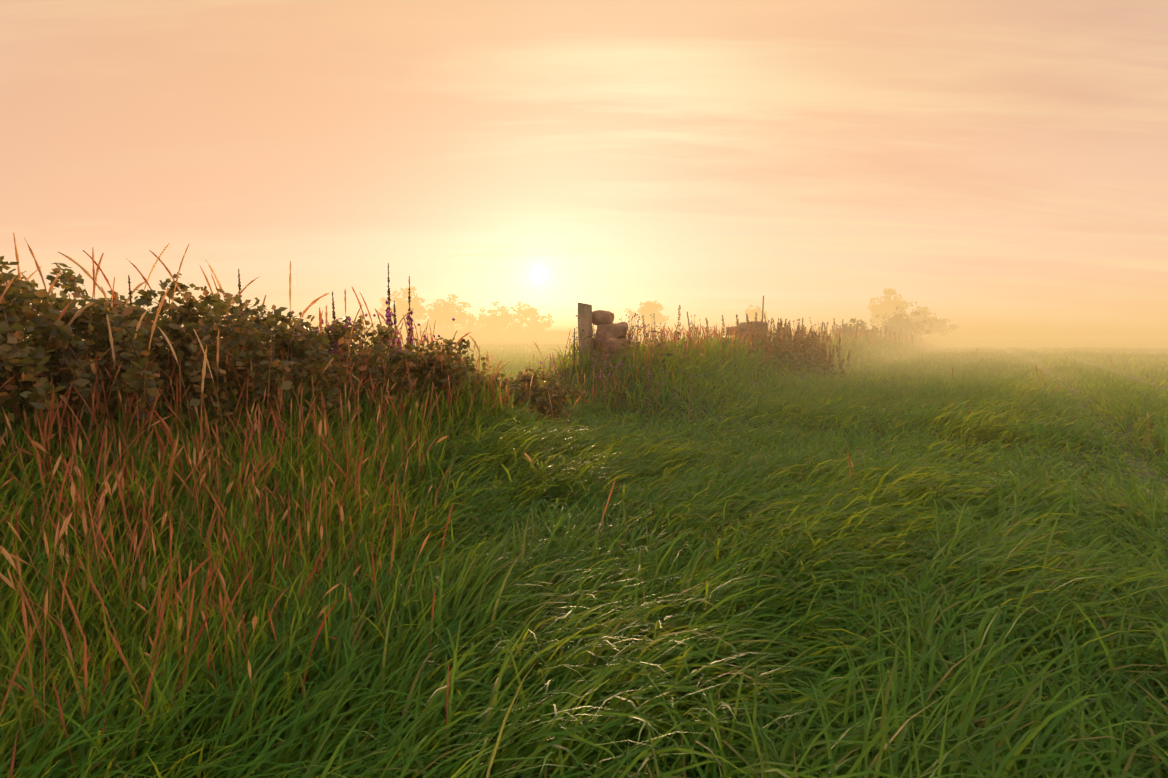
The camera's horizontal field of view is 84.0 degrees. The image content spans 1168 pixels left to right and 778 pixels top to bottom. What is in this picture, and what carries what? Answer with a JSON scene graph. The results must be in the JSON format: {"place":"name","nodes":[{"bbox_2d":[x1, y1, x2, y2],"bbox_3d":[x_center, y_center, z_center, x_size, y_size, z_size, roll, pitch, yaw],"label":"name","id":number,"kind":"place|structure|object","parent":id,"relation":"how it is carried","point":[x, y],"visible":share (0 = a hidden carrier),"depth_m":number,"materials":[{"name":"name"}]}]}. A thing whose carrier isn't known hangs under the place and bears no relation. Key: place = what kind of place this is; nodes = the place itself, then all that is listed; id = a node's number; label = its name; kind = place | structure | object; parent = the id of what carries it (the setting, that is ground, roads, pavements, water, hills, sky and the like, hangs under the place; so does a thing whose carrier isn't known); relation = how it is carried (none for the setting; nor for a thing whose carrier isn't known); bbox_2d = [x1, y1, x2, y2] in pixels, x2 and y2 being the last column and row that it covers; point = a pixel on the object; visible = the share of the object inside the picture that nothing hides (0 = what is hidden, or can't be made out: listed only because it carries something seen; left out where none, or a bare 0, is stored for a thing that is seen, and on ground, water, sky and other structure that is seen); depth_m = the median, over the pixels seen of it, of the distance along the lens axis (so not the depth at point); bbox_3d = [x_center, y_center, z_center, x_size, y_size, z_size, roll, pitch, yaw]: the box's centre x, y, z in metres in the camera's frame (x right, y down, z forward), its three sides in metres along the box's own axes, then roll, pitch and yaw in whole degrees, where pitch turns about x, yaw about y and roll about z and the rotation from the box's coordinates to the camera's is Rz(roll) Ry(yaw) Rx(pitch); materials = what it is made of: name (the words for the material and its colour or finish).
{"place":"outdoors","nodes":[
{"label":"outdoors","id":0,"kind":"place"},
{"bbox_2d":[121,353,422,415],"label":"foxglove leaves","id":1,"kind":"object","parent":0,"point":[334,372],"depth_m":6.93,"materials":[{"name":"green plant"}]},
{"bbox_2d":[135,300,454,375],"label":"foxglove bells","id":2,"kind":"object","parent":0,"point":[387,314],"visible":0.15,"depth_m":7.30,"materials":[{"name":"plant"}]},
{"bbox_2d":[0,329,1167,777],"bbox_3d":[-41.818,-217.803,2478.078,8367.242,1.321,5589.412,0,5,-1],"label":"field ground","id":3,"kind":"structure","parent":0,"point":[992,336],"depth_m":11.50,"materials":[{"name":"green plant"}]},
{"bbox_2d":[0,256,588,482],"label":"bramble leaves","id":4,"kind":"object","parent":3,"relation":"on","point":[33,347],"visible":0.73,"depth_m":5.12,"materials":[{"name":"green plant"}]},
{"bbox_2d":[128,263,460,407],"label":"flower spikes","id":5,"kind":"object","parent":3,"relation":"on","point":[333,304],"visible":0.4,"depth_m":7.19,"materials":[{"name":"purple plant"}]},
{"bbox_2d":[376,286,433,334],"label":"tree","id":6,"kind":"object","parent":3,"relation":"on","point":[403,308],"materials":[{"name":"plant"}]},
{"bbox_2d":[418,294,486,334],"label":"tree","id":7,"kind":"object","parent":3,"relation":"on","point":[445,308],"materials":[{"name":"plant"}]},
{"bbox_2d":[478,302,518,334],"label":"tree","id":8,"kind":"object","parent":3,"relation":"on","point":[493,321],"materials":[{"name":"plant"}]},
{"bbox_2d":[502,300,553,334],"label":"tree","id":9,"kind":"object","parent":3,"relation":"on","point":[531,312],"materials":[{"name":"plant"}]},
{"bbox_2d":[0,233,1148,777],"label":"grass seed heads","id":10,"kind":"object","parent":3,"relation":"on","point":[74,443],"visible":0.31,"depth_m":3.81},
{"bbox_2d":[578,303,592,365],"bbox_3d":[0.031,-0.763,11.940,0.262,1.646,0.133,0,6,11],"label":"wooden post","id":11,"kind":"object","parent":3,"relation":"on","point":[585,314],"visible":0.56,"depth_m":11.84,"materials":[{"name":"brown wood"}]},
{"bbox_2d":[574,328,577,367],"bbox_3d":[-0.135,-0.705,11.915,0.108,0.831,0.022,0,5,-6],"label":"iron gate rod","id":12,"kind":"object","parent":11,"relation":"attached to","point":[574,345],"visible":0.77,"depth_m":11.89,"materials":[{"name":"brown"}]},
{"bbox_2d":[592,310,636,367],"bbox_3d":[0.516,-0.907,12.125,0.947,1.109,0.652,2,3,-2],"label":"stone stoop stack","id":13,"kind":"object","parent":3,"relation":"on","point":[613,330],"visible":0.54,"depth_m":11.91,"materials":[{"name":"stone"}]},
{"bbox_2d":[624,301,668,335],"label":"tree","id":14,"kind":"object","parent":3,"relation":"on","point":[647,309],"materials":[{"name":"plant"}]},
{"bbox_2d":[528,305,921,420],"bbox_3d":[15.437,-2.791,35.928,4.430,2.121,59.970,3,6,30],"label":"bank weed","id":15,"kind":"object","parent":3,"relation":"on","point":[812,342],"depth_m":17.88,"materials":[{"name":"green plant"}]},
{"bbox_2d":[540,313,912,383],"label":"wildflowers","id":16,"kind":"object","parent":3,"relation":"on","point":[659,341],"visible":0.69,"depth_m":11.69,"materials":[{"name":"plant"}]},
{"bbox_2d":[727,321,767,342],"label":"stone wall","id":17,"kind":"structure","parent":3,"relation":"on","point":[743,326],"depth_m":20.25,"materials":[{"name":"stone"}]},
{"bbox_2d":[744,304,769,321],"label":"tree","id":18,"kind":"object","parent":3,"relation":"on","point":[751,313],"visible":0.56,"depth_m":178.79,"materials":[{"name":"plant"}]},
{"bbox_2d":[687,295,843,340],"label":"flower spikes","id":19,"kind":"object","parent":3,"relation":"on","point":[762,318],"visible":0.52,"depth_m":21.75,"materials":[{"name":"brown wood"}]},
{"bbox_2d":[832,318,882,342],"bbox_3d":[16.201,-3.286,38.541,3.038,1.846,2.763,0,5,-1],"label":"bush","id":20,"kind":"object","parent":3,"relation":"on","point":[860,324],"depth_m":38.33,"materials":[{"name":"plant"}]},
{"bbox_2d":[867,288,929,335],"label":"hedgerow tree","id":21,"kind":"object","parent":3,"relation":"on","point":[885,306],"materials":[{"name":"plant"}]},
{"bbox_2d":[870,305,939,338],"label":"bank bush","id":22,"kind":"object","parent":3,"relation":"on","point":[898,320],"depth_m":55.78,"materials":[{"name":"plant"}]},
{"bbox_2d":[903,301,958,337],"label":"bank bush","id":23,"kind":"object","parent":3,"relation":"on","point":[938,325],"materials":[{"name":"plant"}]},
{"bbox_2d":[0,0,1167,331],"label":"sky","id":24,"kind":"structure","parent":0,"point":[991,165],"materials":[{"name":"orange"}]}
]}

